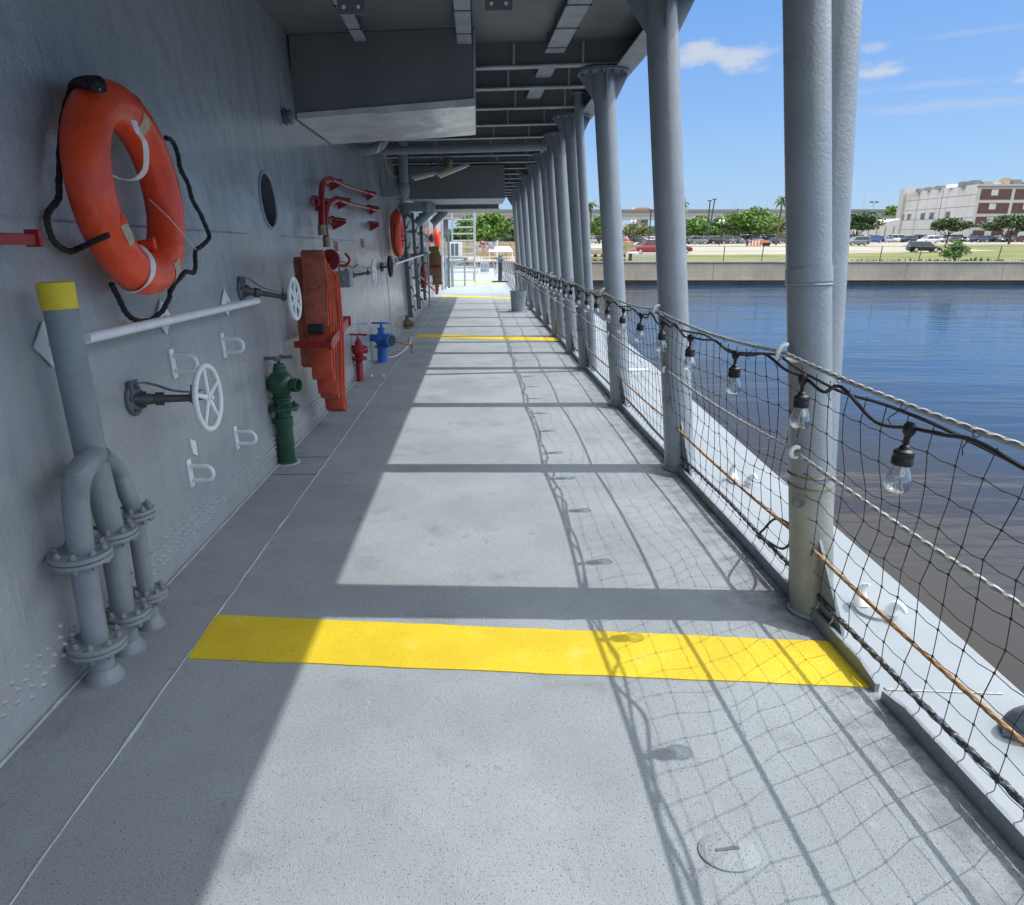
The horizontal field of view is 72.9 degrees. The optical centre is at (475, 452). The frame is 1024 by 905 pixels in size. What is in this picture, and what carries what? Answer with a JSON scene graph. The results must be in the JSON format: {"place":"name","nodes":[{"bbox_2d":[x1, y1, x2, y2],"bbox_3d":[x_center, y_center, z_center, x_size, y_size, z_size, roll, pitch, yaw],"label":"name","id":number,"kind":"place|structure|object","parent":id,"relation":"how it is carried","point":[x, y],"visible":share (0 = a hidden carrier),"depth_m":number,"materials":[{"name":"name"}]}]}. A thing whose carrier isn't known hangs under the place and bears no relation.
{"place":"outdoors","nodes":[
{"label":"outdoors","id":0,"kind":"place"},
{"bbox_2d":[446,256,514,260],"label":"quay yard","id":1,"kind":"structure","parent":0,"point":[494,257],"depth_m":73.59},
{"bbox_2d":[439,242,514,255],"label":"tan wall","id":2,"kind":"structure","parent":1,"relation":"on","point":[483,252],"depth_m":80.62,"materials":[{"name":"concrete"}]},
{"bbox_2d":[0,268,1023,904],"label":"deck","id":3,"kind":"structure","parent":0,"point":[498,482],"depth_m":2.27,"materials":[{"name":"paint"}]},
{"bbox_2d":[35,281,167,687],"bbox_3d":[-1.375,0.116,2.520,0.211,1.437,0.547,0,16,0],"label":"standpipe","id":4,"kind":"object","parent":3,"relation":"on","point":[97,482],"visible":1,"depth_m":2.45,"materials":[{"name":"grey metal"}]},
{"bbox_2d":[0,0,435,761],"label":"deckhouse","id":5,"kind":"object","parent":3,"relation":"on","point":[208,82],"visible":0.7,"depth_m":3.45,"materials":[{"name":"metal"}]},
{"bbox_2d":[0,229,43,246],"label":"red bracket","id":6,"kind":"object","parent":5,"relation":"attached to","point":[30,237],"visible":1,"depth_m":2.18,"materials":[{"name":"metal"}]},
{"bbox_2d":[43,75,210,321],"bbox_3d":[-1.421,-1.109,3.136,0.269,1.003,1.503,0,16,0],"label":"lifebuoy","id":7,"kind":"object","parent":5,"relation":"attached to","point":[96,111],"visible":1,"depth_m":2.65,"materials":[{"name":"orange plastic"}]},
{"bbox_2d":[33,289,259,367],"bbox_3d":[-1.458,-0.674,3.422,0.139,0.181,2.168,0,16,0],"label":"grab bar","id":8,"kind":"object","parent":5,"relation":"attached to","point":[164,321],"visible":0.88,"depth_m":2.96,"materials":[{"name":"white paint"}]},
{"bbox_2d":[124,363,222,431],"bbox_3d":[-1.357,-0.247,3.143,0.326,0.315,0.339,0,16,0],"label":"handwheel","id":9,"kind":"object","parent":5,"relation":"attached to","point":[137,400],"depth_m":3.07,"materials":[{"name":"white metal"}]},
{"bbox_2d":[168,348,198,378],"bbox_3d":[-1.448,-0.445,3.451,0.137,0.148,0.048,0,16,0],"label":"lashing loop","id":10,"kind":"object","parent":5,"relation":"attached to","point":[172,357],"visible":0.95,"depth_m":3.44,"materials":[{"name":"white paint"}]},
{"bbox_2d":[185,458,214,487],"bbox_3d":[-1.416,0.106,3.580,0.137,0.148,0.048,0,16,0],"label":"lashing loop","id":11,"kind":"object","parent":5,"relation":"attached to","point":[192,479],"visible":1,"depth_m":3.57,"materials":[{"name":"white paint"}]},
{"bbox_2d":[220,333,244,357],"bbox_3d":[-1.446,-0.640,4.133,0.137,0.148,0.048,0,16,0],"label":"lashing loop","id":12,"kind":"object","parent":5,"relation":"attached to","point":[223,339],"visible":1,"depth_m":4.12,"materials":[{"name":"white paint"}]},
{"bbox_2d":[233,425,256,449],"bbox_3d":[-1.413,-0.091,4.262,0.137,0.148,0.048,0,16,0],"label":"lashing loop","id":13,"kind":"object","parent":5,"relation":"attached to","point":[236,432],"visible":1,"depth_m":4.25,"materials":[{"name":"white paint"}]},
{"bbox_2d":[258,170,277,228],"bbox_3d":[-1.618,-1.892,5.191,0.164,0.417,0.418,0,16,0],"label":"porthole","id":14,"kind":"object","parent":5,"relation":"attached to","point":[268,201],"visible":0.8,"depth_m":5.35,"materials":[{"name":"glass"}]},
{"bbox_2d":[237,276,301,320],"bbox_3d":[-1.343,-1.028,4.639,0.205,0.312,0.539,15,23,39],"label":"handwheel","id":15,"kind":"object","parent":5,"relation":"attached to","point":[244,291],"depth_m":4.62,"materials":[{"name":"white metal"}]},
{"bbox_2d":[281,108,292,124],"bbox_3d":[-1.559,-2.788,5.747,0.083,0.130,0.130,0,16,0],"label":"valve knob","id":16,"kind":"object","parent":5,"relation":"attached to","point":[287,117],"visible":1,"depth_m":5.71,"materials":[{"name":"grey metal"}]},
{"bbox_2d":[293,249,351,411],"bbox_3d":[-1.323,-1.105,6.203,0.325,1.400,1.738,-1,18,-4],"label":"fire hose","id":17,"kind":"object","parent":5,"relation":"attached to","point":[324,323],"visible":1,"depth_m":5.54,"materials":[{"name":"fabric"}]},
{"bbox_2d":[309,176,377,234],"bbox_3d":[-1.486,-2.896,8.202,0.181,0.605,4.230,0,18,0],"label":"applicator pipe","id":18,"kind":"object","parent":5,"relation":"attached to","point":[320,199],"visible":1,"depth_m":6.53,"materials":[{"name":"red metal"}]},
{"bbox_2d":[335,261,357,287],"bbox_3d":[-1.417,-2.022,7.793,0.177,0.268,1.801,0,16,0],"label":"switch box","id":19,"kind":"object","parent":5,"relation":"attached to","point":[346,279],"visible":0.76,"depth_m":7.33,"materials":[{"name":"grey metal"}]},
{"bbox_2d":[322,196,379,246],"bbox_3d":[-1.471,-2.790,8.364,0.185,0.524,4.020,0,18,0],"label":"applicator pipe","id":20,"kind":"object","parent":5,"relation":"attached to","point":[337,222],"visible":0.86,"depth_m":7.40,"materials":[{"name":"red metal"}]},
{"bbox_2d":[345,259,376,284],"bbox_3d":[-1.335,-2.144,8.249,0.171,0.303,0.643,11,20,30],"label":"handwheel","id":21,"kind":"object","parent":5,"relation":"attached to","point":[373,272],"depth_m":8.30,"materials":[{"name":"white metal"}]},
{"bbox_2d":[345,140,388,154],"bbox_3d":[-1.296,-3.650,8.209,0.559,0.229,0.152,0,16,0],"label":"pipe elbow","id":22,"kind":"object","parent":5,"relation":"attached to","point":[369,149],"visible":0.81,"depth_m":8.17,"materials":[{"name":"metal"}]},
{"bbox_2d":[380,141,409,198],"bbox_3d":[-1.340,-4.683,11.365,0.495,0.965,0.222,0,16,0],"label":"vent pipe","id":23,"kind":"object","parent":5,"relation":"attached to","point":[402,189],"visible":0.94,"depth_m":11.36,"materials":[{"name":"grey metal"}]},
{"bbox_2d":[390,208,405,260],"bbox_3d":[-1.363,-3.869,12.305,0.274,0.902,0.958,0,16,0],"label":"lifebuoy","id":24,"kind":"object","parent":5,"relation":"attached to","point":[397,236],"visible":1,"depth_m":12.03,"materials":[{"name":"orange plastic"}]},
{"bbox_2d":[405,211,422,311],"bbox_3d":[-1.408,-4.288,15.597,0.243,2.077,2.338,0,16,0],"label":"door","id":25,"kind":"structure","parent":5,"relation":"in","point":[408,221],"depth_m":15.40,"materials":[{"name":"metal"}]},
{"bbox_2d":[400,165,430,212],"bbox_3d":[-1.248,-5.493,14.257,0.653,1.039,0.213,0,16,0],"label":"vent pipe","id":26,"kind":"object","parent":5,"relation":"attached to","point":[423,206],"visible":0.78,"depth_m":14.31,"materials":[{"name":"grey metal"}]},
{"bbox_2d":[409,213,422,306],"bbox_3d":[-1.342,-4.344,15.654,0.250,2.052,0.180,0,16,0],"label":"conduit","id":27,"kind":"object","parent":5,"relation":"attached to","point":[413,231],"visible":0.91,"depth_m":15.59,"materials":[{"name":"grey metal"}]},
{"bbox_2d":[418,213,428,299],"bbox_3d":[-1.336,-5.011,17.751,0.250,2.152,0.180,0,16,0],"label":"conduit","id":28,"kind":"object","parent":5,"relation":"attached to","point":[424,290],"visible":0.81,"depth_m":17.64,"materials":[{"name":"grey metal"}]},
{"bbox_2d":[429,246,441,284],"bbox_3d":[-1.274,-5.840,21.646,0.420,1.169,0.910,0,16,0],"label":"fire hose","id":29,"kind":"object","parent":5,"relation":"attached to","point":[435,271],"visible":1,"depth_m":21.25,"materials":[{"name":"beige fabric"}]},
{"bbox_2d":[0,294,445,904],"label":"weld bead","id":30,"kind":"object","parent":3,"relation":"on","point":[36,726],"visible":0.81,"depth_m":2.45,"materials":[{"name":"paint"}]},
{"bbox_2d":[264,354,301,465],"bbox_3d":[-1.392,-0.308,5.014,0.286,0.797,0.240,6,18,17],"label":"fire hydrant","id":31,"kind":"object","parent":3,"relation":"on","point":[282,384],"visible":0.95,"depth_m":4.95,"materials":[{"name":"metal"}]},
{"bbox_2d":[350,333,367,381],"bbox_3d":[-1.387,-1.131,8.231,0.190,0.565,0.189,-14,22,-37],"label":"fire hydrant","id":32,"kind":"object","parent":3,"relation":"on","point":[359,349],"visible":0.98,"depth_m":8.18,"materials":[{"name":"metal"}]},
{"bbox_2d":[370,322,395,362],"bbox_3d":[-1.290,-1.536,9.604,0.375,0.570,0.269,13,22,36],"label":"fire hydrant","id":33,"kind":"object","parent":3,"relation":"on","point":[382,340],"visible":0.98,"depth_m":9.53,"materials":[{"name":"metal"}]},
{"bbox_2d":[440,219,453,289],"bbox_3d":[-1.129,-7.936,27.572,0.147,2.785,2.548,2,18,7],"label":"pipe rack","id":34,"kind":"object","parent":3,"relation":"on","point":[443,267],"visible":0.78,"depth_m":27.46,"materials":[{"name":"metal"}]},
{"bbox_2d":[446,257,467,285],"bbox_3d":[-0.826,-7.764,29.719,1.019,1.192,0.600,0,16,0],"label":"work stand","id":35,"kind":"object","parent":3,"relation":"on","point":[462,261],"visible":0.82,"depth_m":29.43,"materials":[{"name":"grey metal"}]},
{"bbox_2d":[450,242,461,256],"bbox_3d":[-0.831,-8.637,29.459,0.513,0.610,0.408,0,16,0],"label":"air conditioner","id":36,"kind":"object","parent":35,"relation":"on","point":[455,249],"visible":0.87,"depth_m":29.27,"materials":[{"name":"white metal"}]},
{"bbox_2d":[450,282,503,283],"bbox_3d":[-0.357,-7.974,32.527,4.602,0.100,0.873,12,21,33],"label":"tread strip","id":37,"kind":"object","parent":3,"relation":"on","point":[478,283],"visible":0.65,"depth_m":31.85,"materials":[{"name":"yellow paint"}]},
{"bbox_2d":[451,213,475,282],"bbox_3d":[-0.564,-9.600,31.871,1.146,3.500,0.675,0,16,0],"label":"ladder frame","id":38,"kind":"object","parent":37,"relation":"on","point":[474,236],"visible":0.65,"depth_m":31.53,"materials":[{"name":"paint"}]},
{"bbox_2d":[416,334,557,340],"bbox_3d":[0.246,-2.042,12.278,2.803,0.051,0.476,5,18,16],"label":"tread strip","id":39,"kind":"object","parent":3,"relation":"on","point":[492,337],"visible":0.96,"depth_m":12.25,"materials":[{"name":"yellow paint"}]},
{"bbox_2d":[507,290,528,312],"bbox_3d":[1.064,-3.783,17.278,0.533,0.520,0.533,0,16,0],"label":"bollard","id":40,"kind":"object","parent":3,"relation":"on","point":[518,300],"visible":1,"depth_m":17.14,"materials":[{"name":"grey metal"}]},
{"bbox_2d":[187,615,870,687],"bbox_3d":[0.146,0.768,2.698,2.563,0.037,0.327,2,18,5],"label":"tread strip","id":41,"kind":"object","parent":3,"relation":"on","point":[497,649],"visible":0.99,"depth_m":2.68,"materials":[{"name":"yellow paint"}]},
{"bbox_2d":[502,276,879,691],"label":"deck curb","id":42,"kind":"structure","parent":3,"relation":"on","point":[832,635],"depth_m":3.45,"materials":[{"name":"grey metal"}]},
{"bbox_2d":[698,833,759,872],"bbox_3d":[0.653,1.029,1.785,0.154,0.010,0.120,0,16,0],"label":"deck cover","id":43,"kind":"object","parent":3,"relation":"on","point":[728,852],"visible":1,"depth_m":1.78,"materials":[{"name":"metal"}]},
{"bbox_2d":[881,691,1023,858],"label":"deck curb","id":44,"kind":"structure","parent":3,"relation":"on","point":[996,814],"depth_m":1.99,"materials":[{"name":"grey metal"}]},
{"bbox_2d":[436,0,1023,231],"label":"sky","id":45,"kind":"structure","parent":0,"point":[940,99],"materials":[{"name":"blue"}]},
{"bbox_2d":[443,240,1023,254],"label":"car park","id":46,"kind":"structure","parent":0,"point":[730,250],"depth_m":123.53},
{"bbox_2d":[453,215,472,241],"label":"broadleaf tree","id":47,"kind":"object","parent":46,"relation":"on","point":[463,230],"visible":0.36,"depth_m":120.81,"materials":[{"name":"green plant"}]},
{"bbox_2d":[469,212,512,241],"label":"broadleaf tree","id":48,"kind":"object","parent":46,"relation":"on","point":[491,226],"visible":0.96,"depth_m":110.41,"materials":[{"name":"green plant"}]},
{"bbox_2d":[589,215,600,243],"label":"broadleaf tree","id":49,"kind":"object","parent":46,"relation":"on","point":[596,227],"visible":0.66,"depth_m":179.54,"materials":[{"name":"green plant"}]},
{"bbox_2d":[622,223,648,242],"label":"scrub tree","id":50,"kind":"object","parent":46,"relation":"on","point":[641,230],"visible":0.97,"depth_m":198.73,"materials":[{"name":"green plant"}]},
{"bbox_2d":[634,239,655,253],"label":"pickup truck","id":51,"kind":"object","parent":46,"relation":"on","point":[647,245],"visible":0.41,"depth_m":88.78,"materials":[{"name":"red paint"}]},
{"bbox_2d":[685,215,727,236],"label":"broadleaf tree","id":52,"kind":"object","parent":46,"relation":"on","point":[697,226],"visible":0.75,"depth_m":187.72,"materials":[{"name":"green plant"}]},
{"bbox_2d":[719,206,784,240],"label":"broadleaf tree","id":53,"kind":"object","parent":46,"relation":"on","point":[753,221],"visible":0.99,"depth_m":184.07,"materials":[{"name":"green plant"}]},
{"bbox_2d":[753,216,784,237],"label":"broadleaf tree","id":54,"kind":"object","parent":46,"relation":"on","point":[781,230],"visible":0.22,"depth_m":193.16,"materials":[{"name":"green plant"}]},
{"bbox_2d":[849,236,869,245],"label":"parked car","id":55,"kind":"object","parent":46,"relation":"on","point":[860,240],"visible":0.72,"depth_m":152.29,"materials":[{"name":"grey paint"}]},
{"bbox_2d":[850,211,886,235],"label":"oak tree","id":56,"kind":"object","parent":46,"relation":"on","point":[864,221],"visible":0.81,"depth_m":166.47,"materials":[{"name":"green plant"}]},
{"bbox_2d":[850,219,900,234],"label":"annex building","id":57,"kind":"structure","parent":46,"relation":"on","point":[890,227],"depth_m":249.06,"materials":[{"name":"concrete"}]},
{"bbox_2d":[929,217,974,243],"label":"oak tree","id":58,"kind":"object","parent":46,"relation":"on","point":[954,224],"visible":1,"depth_m":171.27,"materials":[{"name":"green plant"}]},
{"bbox_2d":[895,178,1023,241],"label":"factory building","id":59,"kind":"structure","parent":46,"relation":"on","point":[920,210],"depth_m":232.43,"materials":[{"name":"white concrete"}]},
{"bbox_2d":[977,213,1023,243],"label":"oak tree","id":60,"kind":"object","parent":46,"relation":"on","point":[1009,222],"visible":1,"depth_m":171.30,"materials":[{"name":"green plant"}]},
{"bbox_2d":[496,269,1023,828],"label":"deck edge","id":61,"kind":"object","parent":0,"point":[970,671],"visible":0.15,"depth_m":2.83,"materials":[{"name":"paint"}]},
{"bbox_2d":[507,197,522,289],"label":"deck column","id":62,"kind":"structure","parent":61,"relation":"on","point":[512,200],"depth_m":21.98,"materials":[{"name":"metal"}]},
{"bbox_2d":[511,191,527,301],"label":"deck column","id":63,"kind":"structure","parent":61,"relation":"on","point":[516,195],"depth_m":19.68,"materials":[{"name":"metal"}]},
{"bbox_2d":[515,183,534,309],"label":"deck column","id":64,"kind":"structure","parent":61,"relation":"on","point":[521,188],"depth_m":17.59,"materials":[{"name":"metal"}]},
{"bbox_2d":[520,174,542,317],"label":"deck column","id":65,"kind":"structure","parent":61,"relation":"on","point":[527,180],"depth_m":15.48,"materials":[{"name":"metal"}]},
{"bbox_2d":[525,164,550,326],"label":"deck column","id":66,"kind":"structure","parent":61,"relation":"on","point":[534,170],"depth_m":13.66,"materials":[{"name":"metal"}]},
{"bbox_2d":[532,152,557,336],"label":"deck column","id":67,"kind":"structure","parent":61,"relation":"on","point":[539,160],"depth_m":12.04,"materials":[{"name":"metal"}]},
{"bbox_2d":[540,146,564,341],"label":"deck column","id":68,"kind":"structure","parent":61,"relation":"on","point":[547,156],"depth_m":11.30,"materials":[{"name":"metal"}]},
{"bbox_2d":[543,132,577,353],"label":"deck column","id":69,"kind":"structure","parent":61,"relation":"on","point":[555,141],"depth_m":10.03,"materials":[{"name":"metal"}]},
{"bbox_2d":[553,113,590,369],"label":"deck column","id":70,"kind":"structure","parent":61,"relation":"on","point":[565,123],"depth_m":8.68,"materials":[{"name":"metal"}]},
{"bbox_2d":[569,88,596,370],"bbox_3d":[1.316,-2.628,8.443,0.509,3.276,0.197,12,21,33],"label":"slim post","id":71,"kind":"object","parent":61,"relation":"on","point":[578,93],"visible":0.89,"depth_m":8.32,"materials":[{"name":"metal"}]},
{"bbox_2d":[578,65,631,406],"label":"deck column","id":72,"kind":"structure","parent":61,"relation":"on","point":[603,85],"depth_m":6.53,"materials":[{"name":"metal"}]},
{"bbox_2d":[624,0,696,476],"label":"deck column","id":73,"kind":"structure","parent":61,"relation":"on","point":[661,22],"depth_m":4.54,"materials":[{"name":"metal"}]},
{"bbox_2d":[728,463,757,486],"bbox_3d":[1.764,0.152,4.576,0.170,0.151,0.189,5,18,14],"label":"chock","id":74,"kind":"object","parent":61,"relation":"on","point":[747,482],"visible":0.87,"depth_m":4.56,"materials":[{"name":"white paint"}]},
{"bbox_2d":[775,0,862,638],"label":"deck column","id":75,"kind":"structure","parent":61,"relation":"on","point":[821,48],"depth_m":2.69,"materials":[{"name":"metal"}]},
{"bbox_2d":[256,0,646,197],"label":"overhead deck","id":76,"kind":"structure","parent":75,"relation":"on","point":[512,57],"depth_m":6.24,"materials":[{"name":"paint"}]},
{"bbox_2d":[333,0,365,40],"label":"cable tray","id":77,"kind":"object","parent":76,"relation":"hanging from","point":[354,27],"visible":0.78,"depth_m":5.49,"materials":[{"name":"paint"}]},
{"bbox_2d":[288,28,475,144],"bbox_3d":[-0.808,-3.493,6.735,1.620,0.668,1.724,0,16,0],"label":"ventilation duct","id":78,"kind":"object","parent":76,"relation":"hanging from","point":[398,85],"visible":1,"depth_m":6.02,"materials":[{"name":"metal"}]},
{"bbox_2d":[411,154,436,180],"bbox_3d":[-0.919,-5.138,12.252,0.456,0.609,0.140,0,16,0],"label":"strip light","id":79,"kind":"object","parent":76,"relation":"hanging from","point":[423,175],"visible":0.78,"depth_m":12.25,"materials":[{"name":"paint"}]},
{"bbox_2d":[408,157,452,177],"bbox_3d":[-0.816,-5.134,12.461,0.820,0.340,0.179,0,16,0],"label":"ceiling lamp","id":80,"kind":"object","parent":76,"relation":"hanging from","point":[447,162],"visible":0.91,"depth_m":12.40,"materials":[{"name":"metal"}]},
{"bbox_2d":[436,153,468,177],"bbox_3d":[-0.399,-5.094,12.055,0.579,0.590,0.140,0,16,0],"label":"strip light","id":81,"kind":"object","parent":76,"relation":"hanging from","point":[443,173],"visible":0.91,"depth_m":12.05,"materials":[{"name":"paint"}]},
{"bbox_2d":[409,164,504,204],"bbox_3d":[-0.359,-5.540,14.365,1.891,0.626,1.715,0,16,0],"label":"box duct","id":82,"kind":"object","parent":76,"relation":"hanging from","point":[477,184],"visible":0.84,"depth_m":13.62,"materials":[{"name":"metal"}]},
{"bbox_2d":[422,204,498,212],"bbox_3d":[-0.404,-6.292,17.011,1.932,0.670,1.615,0,16,0],"label":"box duct","id":83,"kind":"object","parent":76,"relation":"hanging from","point":[464,208],"visible":0.32,"depth_m":16.40,"materials":[{"name":"metal"}]},
{"bbox_2d":[414,203,447,226],"bbox_3d":[-0.999,-5.631,16.125,0.490,0.742,3.125,1,18,3],"label":"sloping duct","id":84,"kind":"object","parent":83,"relation":"attached to","point":[424,216],"visible":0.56,"depth_m":14.75,"materials":[{"name":"grey metal"}]},
{"bbox_2d":[379,140,545,156],"bbox_3d":[-0.182,-3.954,9.002,2.194,0.172,0.149,2,18,8],"label":"overhead pipe","id":85,"kind":"object","parent":76,"relation":"attached to","point":[467,148],"visible":0.84,"depth_m":8.96,"materials":[{"name":"grey metal"}]},
{"bbox_2d":[452,0,472,43],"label":"cable tray","id":86,"kind":"object","parent":76,"relation":"hanging from","point":[462,11],"visible":1,"depth_m":5.23,"materials":[{"name":"paint"}]},
{"bbox_2d":[525,89,545,99],"bbox_3d":[0.678,-4.073,7.693,0.203,0.121,0.860,0,16,0],"label":"cable tray","id":87,"kind":"object","parent":76,"relation":"hanging from","point":[534,94],"visible":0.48,"depth_m":7.93,"materials":[{"name":"paint"}]},
{"bbox_2d":[535,68,556,77],"bbox_3d":[0.700,-3.800,6.762,0.190,0.121,0.720,0,16,0],"label":"cable tray","id":88,"kind":"object","parent":76,"relation":"hanging from","point":[545,73],"visible":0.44,"depth_m":6.94,"materials":[{"name":"paint"}]},
{"bbox_2d":[545,0,592,52],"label":"cable tray","id":89,"kind":"object","parent":76,"relation":"hanging from","point":[570,19],"visible":1,"depth_m":5.46,"materials":[{"name":"paint"}]},
{"bbox_2d":[491,257,1023,845],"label":"safety net","id":90,"kind":"object","parent":75,"relation":"attached to","point":[977,757],"visible":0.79,"depth_m":2.58,"materials":[{"name":"black fabric"}]},
{"bbox_2d":[491,263,1023,609],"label":"lifeline","id":91,"kind":"object","parent":75,"relation":"attached to","point":[973,574],"visible":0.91,"depth_m":2.27,"materials":[{"name":"metal"}]},
{"bbox_2d":[495,270,1023,746],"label":"lifeline","id":92,"kind":"object","parent":75,"relation":"attached to","point":[951,678],"visible":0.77,"depth_m":2.30,"materials":[{"name":"metal"}]},
{"bbox_2d":[503,258,1023,450],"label":"lifeline","id":93,"kind":"object","parent":75,"relation":"attached to","point":[971,428],"visible":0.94,"depth_m":2.15,"materials":[{"name":"metal"}]},
{"bbox_2d":[516,265,1023,493],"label":"string lights","id":94,"kind":"object","parent":93,"relation":"hanging from","point":[903,455],"visible":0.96,"depth_m":2.56,"materials":[{"name":"black rubber"}]},
{"bbox_2d":[853,583,907,621],"bbox_3d":[1.707,0.635,2.931,0.170,0.151,0.189,5,18,14],"label":"chock","id":95,"kind":"object","parent":61,"relation":"on","point":[862,607],"visible":0.84,"depth_m":2.92,"materials":[{"name":"white paint"}]},
{"bbox_2d":[884,687,1003,693],"bbox_3d":[1.640,0.834,2.425,0.395,0.006,0.016,1,18,4],"label":"plate lap","id":96,"kind":"object","parent":61,"relation":"on","point":[948,690],"visible":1,"depth_m":2.42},
{"bbox_2d":[998,705,1023,740],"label":"mooring fitting","id":97,"kind":"object","parent":61,"relation":"on","point":[1013,714],"visible":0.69,"depth_m":2.18,"materials":[{"name":"grey metal"}]},
{"bbox_2d":[591,245,1023,260],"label":"grass","id":98,"kind":"structure","parent":0,"point":[1011,253],"depth_m":80.14,"materials":[{"name":"plant"}]},
{"bbox_2d":[591,241,633,260],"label":"loading platform","id":99,"kind":"structure","parent":98,"relation":"on","point":[627,246],"depth_m":66.30,"materials":[{"name":"concrete"}]},
{"bbox_2d":[686,246,1023,260],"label":"wire fence","id":100,"kind":"object","parent":98,"relation":"on","point":[866,246],"visible":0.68,"depth_m":64.50,"materials":[{"name":"metal"}]},
{"bbox_2d":[906,241,941,251],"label":"parked car","id":101,"kind":"object","parent":98,"relation":"on","point":[921,243],"visible":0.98,"depth_m":97.45,"materials":[{"name":"black paint"}]},
{"bbox_2d":[938,240,971,260],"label":"bush","id":102,"kind":"object","parent":98,"relation":"on","point":[952,252],"visible":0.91,"depth_m":65.35,"materials":[{"name":"green plant"}]},
{"bbox_2d":[593,285,1023,693],"bbox_3d":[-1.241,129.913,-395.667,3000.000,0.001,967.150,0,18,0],"label":"water","id":103,"kind":"structure","parent":0,"point":[955,352],"depth_m":18.89,"materials":[{"name":"liquid"}]},
{"bbox_2d":[450,261,1023,284],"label":"seawall","id":104,"kind":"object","parent":103,"relation":"in","point":[859,273],"visible":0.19,"depth_m":64.64,"materials":[{"name":"concrete"}]},
{"label":"ground","id":105,"kind":"structure","parent":0,"visible":0},
{"bbox_2d":[432,209,895,239],"bbox_3d":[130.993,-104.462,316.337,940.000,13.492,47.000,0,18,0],"label":"viaduct","id":106,"kind":"object","parent":105,"relation":"on","point":[643,215],"visible":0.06,"depth_m":325.44,"materials":[{"name":"concrete"}]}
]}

